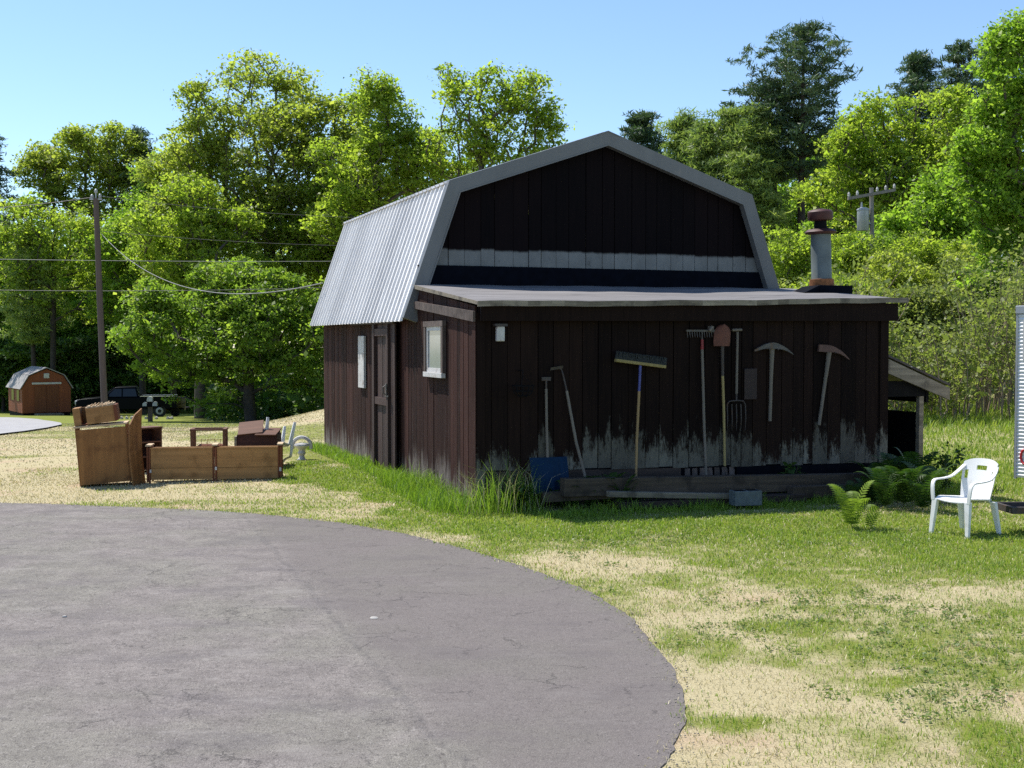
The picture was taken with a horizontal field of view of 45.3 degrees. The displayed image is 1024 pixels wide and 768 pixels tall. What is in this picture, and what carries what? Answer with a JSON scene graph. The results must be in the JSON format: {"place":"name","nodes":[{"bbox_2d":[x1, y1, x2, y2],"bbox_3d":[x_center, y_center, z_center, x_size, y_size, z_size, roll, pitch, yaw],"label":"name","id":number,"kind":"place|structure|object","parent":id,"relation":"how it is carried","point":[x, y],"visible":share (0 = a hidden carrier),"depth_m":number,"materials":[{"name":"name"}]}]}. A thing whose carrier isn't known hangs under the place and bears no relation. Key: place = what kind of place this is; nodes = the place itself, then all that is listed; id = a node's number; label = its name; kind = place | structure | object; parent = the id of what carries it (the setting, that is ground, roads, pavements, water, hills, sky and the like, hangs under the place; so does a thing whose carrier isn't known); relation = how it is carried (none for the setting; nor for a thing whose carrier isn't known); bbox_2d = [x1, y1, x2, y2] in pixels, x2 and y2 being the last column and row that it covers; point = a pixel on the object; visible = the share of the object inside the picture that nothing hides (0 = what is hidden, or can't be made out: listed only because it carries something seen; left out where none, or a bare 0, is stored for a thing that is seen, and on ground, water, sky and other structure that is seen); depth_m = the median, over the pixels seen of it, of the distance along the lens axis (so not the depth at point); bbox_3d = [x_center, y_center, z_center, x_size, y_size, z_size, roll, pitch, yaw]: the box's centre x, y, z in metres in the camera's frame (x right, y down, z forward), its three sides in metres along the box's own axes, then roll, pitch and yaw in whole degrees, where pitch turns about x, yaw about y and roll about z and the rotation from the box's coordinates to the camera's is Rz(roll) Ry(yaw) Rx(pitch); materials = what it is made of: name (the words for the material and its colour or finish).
{"place":"outdoors","nodes":[
{"label":"outdoors","id":0,"kind":"place"},
{"bbox_2d":[0,417,60,433],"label":"road","id":1,"kind":"structure","parent":0,"point":[10,424],"depth_m":50.71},
{"bbox_2d":[0,503,685,767],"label":"driveway","id":2,"kind":"structure","parent":0,"point":[183,638],"depth_m":8.94,"materials":[{"name":"asphalt"}]},
{"bbox_2d":[0,502,716,767],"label":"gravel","id":3,"kind":"structure","parent":0,"point":[540,580],"depth_m":10.27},
{"bbox_2d":[0,351,1023,767],"bbox_3d":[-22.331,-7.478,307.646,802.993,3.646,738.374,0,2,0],"label":"ground","id":4,"kind":"structure","parent":0,"point":[714,681],"depth_m":10.17,"materials":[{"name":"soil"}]},
{"bbox_2d":[0,134,24,266],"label":"pine tree","id":5,"kind":"object","parent":4,"relation":"on","point":[3,179],"visible":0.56,"depth_m":91.64,"materials":[{"name":"green plant"}]},
{"bbox_2d":[0,337,37,411],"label":"young tree","id":6,"kind":"object","parent":4,"relation":"on","point":[7,365],"visible":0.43,"depth_m":89.82,"materials":[{"name":"green plant"}]},
{"bbox_2d":[6,366,72,415],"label":"garden shed","id":7,"kind":"structure","parent":4,"relation":"on","point":[39,391],"depth_m":78.96,"materials":[{"name":"brown wood"}]},
{"bbox_2d":[34,386,46,411],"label":"door","id":8,"kind":"structure","parent":7,"relation":"in","point":[40,392],"depth_m":78.66,"materials":[{"name":"red wood"}]},
{"bbox_2d":[47,386,58,411],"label":"door","id":9,"kind":"structure","parent":7,"relation":"in","point":[52,391],"depth_m":79.09,"materials":[{"name":"red wood"}]},
{"bbox_2d":[0,226,83,365],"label":"young tree","id":10,"kind":"object","parent":4,"relation":"on","point":[32,335],"visible":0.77,"depth_m":83.24,"materials":[{"name":"green plant"}]},
{"bbox_2d":[0,318,84,397],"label":"young tree","id":11,"kind":"object","parent":4,"relation":"on","point":[65,330],"visible":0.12,"depth_m":90.09,"materials":[{"name":"green plant"}]},
{"bbox_2d":[2,222,85,367],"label":"young tree","id":12,"kind":"object","parent":4,"relation":"on","point":[68,279],"visible":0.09,"depth_m":92.36,"materials":[{"name":"green plant"}]},
{"bbox_2d":[0,333,110,401],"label":"young tree","id":13,"kind":"object","parent":4,"relation":"on","point":[67,363],"visible":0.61,"depth_m":88.66,"materials":[{"name":"green plant"}]},
{"bbox_2d":[0,191,133,370],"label":"maple tree","id":14,"kind":"object","parent":4,"relation":"on","point":[82,278],"visible":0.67,"depth_m":83.03,"materials":[{"name":"green plant"}]},
{"bbox_2d":[5,119,150,397],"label":"oak tree","id":15,"kind":"object","parent":4,"relation":"on","point":[49,163],"visible":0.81,"depth_m":92.42,"materials":[{"name":"green plant"}]},
{"bbox_2d":[59,292,126,397],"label":"young tree","id":16,"kind":"object","parent":4,"relation":"on","point":[88,330],"visible":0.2,"depth_m":90.05,"materials":[{"name":"green plant"}]},
{"bbox_2d":[89,189,107,426],"bbox_3d":[-16.788,-2.935,49.927,0.675,9.954,0.280,0,2,0],"label":"utility pole","id":17,"kind":"object","parent":4,"relation":"on","point":[102,355],"visible":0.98,"depth_m":49.82,"materials":[{"name":"brown wood"}]},
{"bbox_2d":[73,420,131,486],"bbox_3d":[-6.359,1.078,19.126,0.842,0.985,0.482,0,2,-13],"label":"cabinet","id":18,"kind":"object","parent":4,"relation":"on","point":[102,455],"visible":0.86,"depth_m":18.91,"materials":[{"name":"beige wood"}]},
{"bbox_2d":[72,401,119,425],"bbox_3d":[-6.455,0.443,19.049,0.655,0.319,0.460,-8,4,-13],"label":"drawer","id":19,"kind":"object","parent":18,"relation":"on","point":[94,413],"visible":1,"depth_m":18.89,"materials":[{"name":"beige wood"}]},
{"bbox_2d":[71,339,155,412],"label":"young tree","id":20,"kind":"object","parent":4,"relation":"on","point":[120,363],"visible":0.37,"depth_m":88.97,"materials":[{"name":"green plant"}]},
{"bbox_2d":[73,386,178,416],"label":"pickup truck","id":21,"kind":"object","parent":4,"relation":"on","point":[127,397],"visible":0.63,"depth_m":73.26,"materials":[{"name":"black paint"}]},
{"bbox_2d":[109,124,158,214],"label":"maple tree","id":22,"kind":"object","parent":4,"relation":"on","point":[138,130],"visible":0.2,"depth_m":93.74,"materials":[{"name":"green plant"}]},
{"bbox_2d":[128,408,145,485],"bbox_3d":[-5.838,0.986,19.114,0.092,1.192,0.408,0,2,11],"label":"plank","id":23,"kind":"object","parent":4,"relation":"on","point":[136,455],"visible":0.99,"depth_m":19.10,"materials":[{"name":"beige wood"}]},
{"bbox_2d":[81,189,195,414],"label":"maple tree","id":24,"kind":"object","parent":4,"relation":"on","point":[112,239],"visible":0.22,"depth_m":82.28,"materials":[{"name":"green plant"}]},
{"bbox_2d":[142,426,162,470],"bbox_3d":[-6.355,1.124,21.103,0.280,0.765,0.640,1,3,36],"label":"bookcase","id":25,"kind":"object","parent":4,"relation":"on","point":[151,434],"visible":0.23,"depth_m":21.28,"materials":[{"name":"brown wood"}]},
{"bbox_2d":[104,318,208,396],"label":"young tree","id":26,"kind":"object","parent":4,"relation":"on","point":[129,377],"visible":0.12,"depth_m":88.10,"materials":[{"name":"green plant"}]},
{"bbox_2d":[110,138,240,393],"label":"maple tree","id":27,"kind":"object","parent":4,"relation":"on","point":[143,190],"visible":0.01,"depth_m":85.01,"materials":[{"name":"green plant"}]},
{"bbox_2d":[0,409,378,485],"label":"yard straw","id":28,"kind":"object","parent":4,"relation":"on","point":[174,430],"visible":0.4,"depth_m":32.63,"materials":[{"name":"beige plant"}]},
{"bbox_2d":[104,169,288,418],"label":"oak tree","id":29,"kind":"object","parent":4,"relation":"on","point":[186,219],"visible":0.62,"depth_m":66.62,"materials":[{"name":"green plant"}]},
{"bbox_2d":[190,427,227,446],"bbox_3d":[-5.353,1.127,21.699,0.620,0.690,0.440,0,2,-7],"label":"wooden rack","id":30,"kind":"object","parent":4,"relation":"on","point":[195,429],"visible":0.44,"depth_m":21.55,"materials":[{"name":"brown wood"}]},
{"bbox_2d":[145,442,283,483],"bbox_3d":[-4.627,1.246,19.495,2.266,0.605,0.375,0,2,-8],"label":"shelf unit","id":31,"kind":"object","parent":4,"relation":"on","point":[213,462],"visible":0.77,"depth_m":19.33,"materials":[{"name":"brown wood"}]},
{"bbox_2d":[105,254,325,421],"bbox_3d":[-13.548,-2.130,59.739,12.794,8.622,6.286,0,2,0],"label":"maple tree","id":32,"kind":"object","parent":4,"relation":"on","point":[243,315],"visible":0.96,"depth_m":59.22,"materials":[{"name":"green plant"}]},
{"bbox_2d":[234,431,280,445],"bbox_3d":[-4.393,1.109,21.235,0.720,0.600,0.570,0,2,-3],"label":"chest","id":33,"kind":"object","parent":4,"relation":"on","point":[248,440],"visible":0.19,"depth_m":20.97,"materials":[{"name":"brown wood"}]},
{"bbox_2d":[238,420,263,435],"bbox_3d":[-4.500,0.753,21.137,0.420,0.020,0.450,-6,27,-5],"label":"board","id":34,"kind":"object","parent":33,"relation":"on","point":[250,427],"visible":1,"depth_m":21.11,"materials":[{"name":"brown wood"}]},
{"bbox_2d":[113,47,403,398],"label":"maple tree","id":35,"kind":"object","parent":4,"relation":"on","point":[274,125],"visible":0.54,"depth_m":70.50,"materials":[{"name":"green plant"}]},
{"bbox_2d":[265,417,295,462],"bbox_3d":[-4.201,1.079,21.569,0.575,0.841,0.593,12,-15,-28],"label":"plastic chair","id":36,"kind":"object","parent":4,"relation":"on","point":[290,441],"visible":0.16,"depth_m":21.48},
{"bbox_2d":[293,436,312,459],"bbox_3d":[-3.861,1.191,22.530,0.331,0.491,0.287,2,3,40],"label":"pedestal","id":37,"kind":"object","parent":4,"relation":"on","point":[301,447],"visible":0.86,"depth_m":22.49,"materials":[{"name":"white paint"}]},
{"bbox_2d":[259,159,383,315],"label":"maple tree","id":38,"kind":"object","parent":4,"relation":"on","point":[325,252],"visible":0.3,"depth_m":68.84,"materials":[{"name":"green plant"}]},
{"bbox_2d":[289,63,454,251],"bbox_3d":[-7.365,-8.098,65.553,8.860,17.791,4.746,0,2,0],"label":"young maple","id":39,"kind":"object","parent":4,"relation":"on","point":[376,145],"visible":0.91,"depth_m":64.98,"materials":[{"name":"green plant"}]},
{"bbox_2d":[413,58,575,186],"bbox_3d":[-0.850,-8.270,64.025,8.960,17.087,5.397,0,2,0],"label":"birch tree","id":40,"kind":"object","parent":4,"relation":"on","point":[484,151],"visible":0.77,"depth_m":63.05,"materials":[{"name":"green plant"}]},
{"bbox_2d":[448,462,564,517],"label":"grass stalks","id":41,"kind":"object","parent":4,"relation":"on","point":[498,493],"depth_m":16.00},
{"bbox_2d":[0,144,1018,400],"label":"woodland","id":42,"kind":"object","parent":4,"relation":"on","point":[390,202],"depth_m":103.40,"materials":[{"name":"plant"}]},
{"bbox_2d":[0,251,1020,421],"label":"undergrowth","id":43,"kind":"object","parent":4,"relation":"on","point":[294,401],"visible":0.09,"depth_m":62.86,"materials":[{"name":"green plant"}]},
{"bbox_2d":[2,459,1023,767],"bbox_3d":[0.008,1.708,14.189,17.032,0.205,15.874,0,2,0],"label":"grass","id":44,"kind":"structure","parent":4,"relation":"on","point":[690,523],"depth_m":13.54,"materials":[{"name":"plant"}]},
{"bbox_2d":[506,477,535,510],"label":"weed","id":45,"kind":"object","parent":4,"relation":"on","point":[521,489],"visible":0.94,"depth_m":16.09,"materials":[{"name":"green plant"}]},
{"bbox_2d":[540,491,613,502],"bbox_3d":[0.873,1.490,16.421,1.003,0.130,0.120,-2,2,-16],"label":"timber","id":46,"kind":"object","parent":4,"relation":"on","point":[555,496],"visible":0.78,"depth_m":16.30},
{"bbox_2d":[310,131,949,509],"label":"barn","id":47,"kind":"structure","parent":4,"relation":"on","point":[445,312],"depth_m":18.56,"materials":[{"name":"wood"}]},
{"bbox_2d":[358,336,365,387],"bbox_3d":[-2.721,-0.401,22.249,0.045,0.940,0.435,-1,2,-20],"label":"narrow window","id":48,"kind":"structure","parent":47,"relation":"in","point":[361,339],"depth_m":22.14,"materials":[{"name":"glass"}]},
{"bbox_2d":[372,323,396,471],"bbox_3d":[-2.166,0.281,20.407,0.154,2.601,1.306,-1,2,-20],"label":"sliding door","id":49,"kind":"structure","parent":47,"relation":"in","point":[384,420],"depth_m":20.42,"materials":[{"name":"brown wood"}]},
{"bbox_2d":[423,321,445,377],"bbox_3d":[-1.143,-0.510,17.993,0.070,0.825,0.970,-1,2,-21],"label":"window","id":50,"kind":"structure","parent":47,"relation":"in","point":[434,332],"depth_m":17.97,"materials":[{"name":"white paint"}]},
{"bbox_2d":[530,377,568,493],"bbox_3d":[0.508,0.692,16.621,0.545,1.570,0.177,-1,2,-20],"label":"snow shovel","id":51,"kind":"object","parent":47,"relation":"attached to","point":[549,468],"visible":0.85,"depth_m":16.61,"materials":[{"name":"blue plastic"}]},
{"bbox_2d":[550,366,585,476],"bbox_3d":[0.801,0.644,16.715,0.571,1.790,0.102,0,2,2],"label":"hoe","id":52,"kind":"object","parent":47,"relation":"attached to","point":[573,427],"visible":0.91,"depth_m":16.70,"materials":[{"name":"grey wood"}]},
{"bbox_2d":[614,351,666,475],"bbox_3d":[1.817,0.507,17.059,0.796,1.933,0.193,-1,2,-21],"label":"push broom","id":53,"kind":"object","parent":47,"relation":"attached to","point":[643,360],"visible":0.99,"depth_m":17.04,"materials":[{"name":"blue paint"}]},
{"bbox_2d":[686,330,714,474],"bbox_3d":[2.706,0.420,17.423,0.460,2.380,0.181,-1,2,-20],"label":"garden rake","id":54,"kind":"object","parent":47,"relation":"attached to","point":[703,397],"visible":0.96,"depth_m":17.44,"materials":[{"name":"brown wood"}]},
{"bbox_2d":[713,324,730,465],"bbox_3d":[3.011,0.163,17.564,0.279,2.041,0.091,-1,2,-32],"label":"round shovel","id":55,"kind":"object","parent":47,"relation":"hanging from","point":[722,333],"visible":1,"depth_m":17.55,"materials":[{"name":"wood"}]},
{"bbox_2d":[727,328,745,430],"bbox_3d":[3.235,-0.061,17.677,0.318,1.480,0.045,-1,2,-20],"label":"digging fork","id":56,"kind":"object","parent":47,"relation":"hanging from","point":[737,349],"visible":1,"depth_m":17.66,"materials":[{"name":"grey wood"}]},
{"bbox_2d":[744,368,756,399],"bbox_3d":[3.458,0.000,17.781,0.210,0.450,0.014,-1,2,-20],"label":"metal plate","id":57,"kind":"object","parent":47,"relation":"attached to","point":[750,383],"visible":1,"depth_m":17.77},
{"bbox_2d":[754,342,793,420],"bbox_3d":[3.816,-0.033,17.885,0.659,1.148,0.099,-1,2,-21],"label":"pickaxe","id":58,"kind":"object","parent":47,"relation":"attached to","point":[771,347],"visible":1,"depth_m":17.86,"materials":[{"name":"grey wood"}]},
{"bbox_2d":[817,345,848,424],"bbox_3d":[4.782,0.013,18.249,0.550,1.198,0.099,-1,2,-20],"label":"pickaxe","id":59,"kind":"object","parent":47,"relation":"attached to","point":[828,350],"visible":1,"depth_m":18.19,"materials":[{"name":"grey wood"}]},
{"bbox_2d":[300,440,964,519],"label":"tall grass","id":60,"kind":"structure","parent":4,"relation":"on","point":[418,489],"depth_m":16.50,"materials":[{"name":"plant"}]},
{"bbox_2d":[619,109,675,156],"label":"pine tree","id":61,"kind":"object","parent":4,"relation":"on","point":[637,131],"visible":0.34,"depth_m":88.66,"materials":[{"name":"green plant"}]},
{"bbox_2d":[647,107,709,163],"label":"pine tree","id":62,"kind":"object","parent":4,"relation":"on","point":[679,125],"visible":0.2,"depth_m":77.08,"materials":[{"name":"green plant"}]},
{"bbox_2d":[676,117,725,178],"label":"pine tree","id":63,"kind":"object","parent":4,"relation":"on","point":[699,147],"visible":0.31,"depth_m":73.94,"materials":[{"name":"green plant"}]},
{"bbox_2d":[613,493,806,509],"bbox_3d":[2.748,1.605,16.839,2.900,0.100,0.200,-1,2,-20],"label":"timber","id":64,"kind":"object","parent":4,"relation":"on","point":[679,502],"visible":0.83,"depth_m":16.60,"materials":[{"name":"wood"}]},
{"bbox_2d":[606,491,728,498],"bbox_3d":[2.233,1.502,16.578,2.054,0.075,0.120,3,1,-20],"label":"timber","id":65,"kind":"object","parent":64,"relation":"on","point":[651,494],"visible":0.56,"depth_m":16.46,"materials":[{"name":"wood"}]},
{"bbox_2d":[702,104,753,190],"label":"pine tree","id":66,"kind":"object","parent":4,"relation":"on","point":[726,118],"visible":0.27,"depth_m":72.91,"materials":[{"name":"green plant"}]},
{"bbox_2d":[729,489,761,505],"bbox_3d":[3.178,1.544,16.688,0.400,0.203,0.200,-1,2,-15],"label":"concrete block","id":67,"kind":"object","parent":4,"relation":"on","point":[747,497],"depth_m":16.60,"materials":[{"name":"grey concrete"}]},
{"bbox_2d":[715,100,799,253],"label":"pine tree","id":68,"kind":"object","parent":4,"relation":"on","point":[753,131],"visible":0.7,"depth_m":70.83,"materials":[{"name":"green plant"}]},
{"bbox_2d":[720,75,820,233],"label":"white pine","id":69,"kind":"object","parent":4,"relation":"on","point":[750,91],"visible":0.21,"depth_m":72.64,"materials":[{"name":"green plant"}]},
{"bbox_2d":[555,524,1023,723],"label":"clover","id":70,"kind":"object","parent":4,"relation":"on","point":[799,603],"visible":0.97,"depth_m":9.76,"materials":[{"name":"plant"}]},
{"bbox_2d":[725,17,863,252],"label":"white pine","id":71,"kind":"object","parent":4,"relation":"on","point":[788,50],"visible":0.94,"depth_m":70.74,"materials":[{"name":"green plant"}]},
{"bbox_2d":[762,225,839,287],"bbox_3d":[9.974,-2.658,46.047,4.341,6.651,2.891,0,2,0],"label":"shrub","id":72,"kind":"object","parent":4,"relation":"on","point":[799,265],"visible":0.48,"depth_m":45.41,"materials":[{"name":"green plant"}]},
{"bbox_2d":[758,125,887,243],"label":"maple tree","id":73,"kind":"object","parent":4,"relation":"on","point":[783,187],"visible":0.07,"depth_m":79.12,"materials":[{"name":"green plant"}]},
{"bbox_2d":[786,267,886,295],"bbox_3d":[11.372,-1.747,44.018,3.906,4.997,2.850,0,2,0],"label":"shrub","id":74,"kind":"object","parent":4,"relation":"on","point":[844,280],"visible":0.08,"depth_m":43.60,"materials":[{"name":"green plant"}]},
{"bbox_2d":[828,480,874,528],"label":"fern","id":75,"kind":"object","parent":4,"relation":"on","point":[851,517],"visible":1,"depth_m":14.85,"materials":[{"name":"plant"}]},
{"bbox_2d":[787,480,917,497],"bbox_3d":[4.995,1.522,17.752,2.353,0.170,0.140,0,2,-23],"label":"timber","id":76,"kind":"object","parent":4,"relation":"on","point":[818,490],"visible":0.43,"depth_m":17.38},
{"bbox_2d":[560,473,869,496],"bbox_3d":[2.955,1.399,17.144,4.902,0.240,0.160,1,2,-21],"label":"timber","id":77,"kind":"object","parent":76,"relation":"on","point":[727,483],"visible":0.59,"depth_m":16.93,"materials":[{"name":"wood"}]},
{"bbox_2d":[831,231,884,279],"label":"shrub","id":78,"kind":"object","parent":4,"relation":"on","point":[844,252],"visible":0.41,"depth_m":47.33,"materials":[{"name":"green plant"}]},
{"bbox_2d":[836,228,900,278],"bbox_3d":[15.342,-3.203,52.504,3.451,7.015,2.559,-1,2,-17],"label":"shrub","id":79,"kind":"object","parent":4,"relation":"on","point":[884,238],"visible":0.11,"depth_m":52.02,"materials":[{"name":"green plant"}]},
{"bbox_2d":[848,184,895,248],"bbox_3d":[14.844,-3.905,50.812,1.992,8.733,0.512,0,2,0],"label":"utility pole","id":80,"kind":"object","parent":4,"relation":"on","point":[863,222],"visible":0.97,"depth_m":50.58,"materials":[{"name":"grey wood"}]},
{"bbox_2d":[848,457,902,484],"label":"fern","id":81,"kind":"object","parent":4,"relation":"on","point":[882,464],"visible":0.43,"depth_m":17.60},
{"bbox_2d":[857,466,903,508],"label":"fern","id":82,"kind":"object","parent":4,"relation":"on","point":[886,492],"visible":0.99,"depth_m":16.61,"materials":[{"name":"plant"}]},
{"bbox_2d":[834,246,952,346],"bbox_3d":[13.884,-2.197,45.174,4.840,5.794,3.166,0,2,0],"label":"shrub","id":83,"kind":"object","parent":4,"relation":"on","point":[922,274],"visible":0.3,"depth_m":44.74,"materials":[{"name":"green plant"}]},
{"bbox_2d":[777,224,1023,422],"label":"thicket","id":84,"kind":"object","parent":4,"relation":"on","point":[955,339],"depth_m":34.50,"materials":[{"name":"plant"}]},
{"bbox_2d":[787,82,1022,360],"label":"maple tree","id":85,"kind":"object","parent":4,"relation":"on","point":[847,167],"visible":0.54,"depth_m":60.92,"materials":[{"name":"green plant"}]},
{"bbox_2d":[884,465,931,504],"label":"fern","id":86,"kind":"object","parent":4,"relation":"on","point":[903,493],"visible":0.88,"depth_m":16.71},
{"bbox_2d":[796,194,1020,251],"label":"maple tree","id":87,"kind":"object","parent":4,"relation":"on","point":[810,224],"visible":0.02,"depth_m":65.09,"materials":[{"name":"green plant"}]},
{"bbox_2d":[886,447,942,484],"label":"fern","id":88,"kind":"object","parent":4,"relation":"on","point":[928,460],"visible":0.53,"depth_m":17.64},
{"bbox_2d":[885,48,949,163],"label":"pine tree","id":89,"kind":"object","parent":4,"relation":"on","point":[917,67],"visible":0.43,"depth_m":93.61,"materials":[{"name":"green plant"}]},
{"bbox_2d":[897,468,948,510],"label":"fern","id":90,"kind":"object","parent":4,"relation":"on","point":[919,490],"visible":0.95,"depth_m":16.37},
{"bbox_2d":[876,227,971,348],"bbox_3d":[16.694,-2.969,49.799,4.529,6.802,3.272,0,2,0],"label":"shrub","id":91,"kind":"object","parent":4,"relation":"on","point":[929,252],"visible":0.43,"depth_m":49.27,"materials":[{"name":"green plant"}]},
{"bbox_2d":[884,283,965,362],"bbox_3d":[13.733,-1.294,41.915,4.115,4.329,2.556,0,2,-10],"label":"shrub","id":92,"kind":"object","parent":4,"relation":"on","point":[916,301],"visible":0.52,"depth_m":41.44,"materials":[{"name":"green plant"}]},
{"bbox_2d":[899,461,955,504],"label":"fern","id":93,"kind":"object","parent":4,"relation":"on","point":[933,471],"visible":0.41,"depth_m":17.09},
{"bbox_2d":[869,143,1023,370],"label":"maple tree","id":94,"kind":"object","parent":4,"relation":"on","point":[930,212],"visible":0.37,"depth_m":53.16,"materials":[{"name":"green plant"}]},
{"bbox_2d":[911,38,991,133],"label":"pine tree","id":95,"kind":"object","parent":4,"relation":"on","point":[957,49],"visible":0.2,"depth_m":90.95,"materials":[{"name":"green plant"}]},
{"bbox_2d":[933,441,970,473],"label":"weed","id":96,"kind":"object","parent":4,"relation":"on","point":[944,463],"visible":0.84,"depth_m":19.08,"materials":[{"name":"green plant"}]},
{"bbox_2d":[910,255,1008,392],"bbox_3d":[15.876,-1.994,43.954,4.971,5.525,3.141,0,2,0],"label":"shrub","id":97,"kind":"object","parent":4,"relation":"on","point":[951,261],"visible":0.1,"depth_m":43.43,"materials":[{"name":"green plant"}]},
{"bbox_2d":[929,458,1000,539],"bbox_3d":[5.371,1.337,14.496,0.624,0.885,0.606,-1,2,-30],"label":"plastic chair","id":98,"kind":"object","parent":4,"relation":"on","point":[977,485],"visible":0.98,"depth_m":14.55,"materials":[{"name":"plastic"}]},
{"bbox_2d":[938,242,1013,286],"bbox_3d":[17.889,-2.503,46.960,3.845,6.194,2.590,0,2,0],"label":"shrub","id":99,"kind":"object","parent":4,"relation":"on","point":[958,253],"visible":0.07,"depth_m":46.58,"materials":[{"name":"green plant"}]},
{"bbox_2d":[930,7,1023,354],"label":"maple tree","id":100,"kind":"object","parent":4,"relation":"on","point":[1001,160],"visible":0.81,"depth_m":41.52,"materials":[{"name":"green plant"}]},
{"bbox_2d":[997,502,1023,513],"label":"steel frame","id":101,"kind":"object","parent":4,"relation":"on","point":[1013,507],"visible":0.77,"depth_m":14.56,"materials":[{"name":"metal"}]},
{"bbox_2d":[1014,306,1023,478],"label":"cargo trailer","id":102,"kind":"object","parent":4,"relation":"on","point":[1019,427],"visible":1,"depth_m":17.27,"materials":[{"name":"white"}]},
{"bbox_2d":[0,0,1023,347],"label":"sky","id":103,"kind":"structure","parent":0,"point":[83,62],"materials":[{"name":"blue"}]},
{"bbox_2d":[888,395,1023,495],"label":"meadow grass","id":104,"kind":"structure","parent":0,"point":[932,420],"depth_m":29.26,"materials":[{"name":"plant"}]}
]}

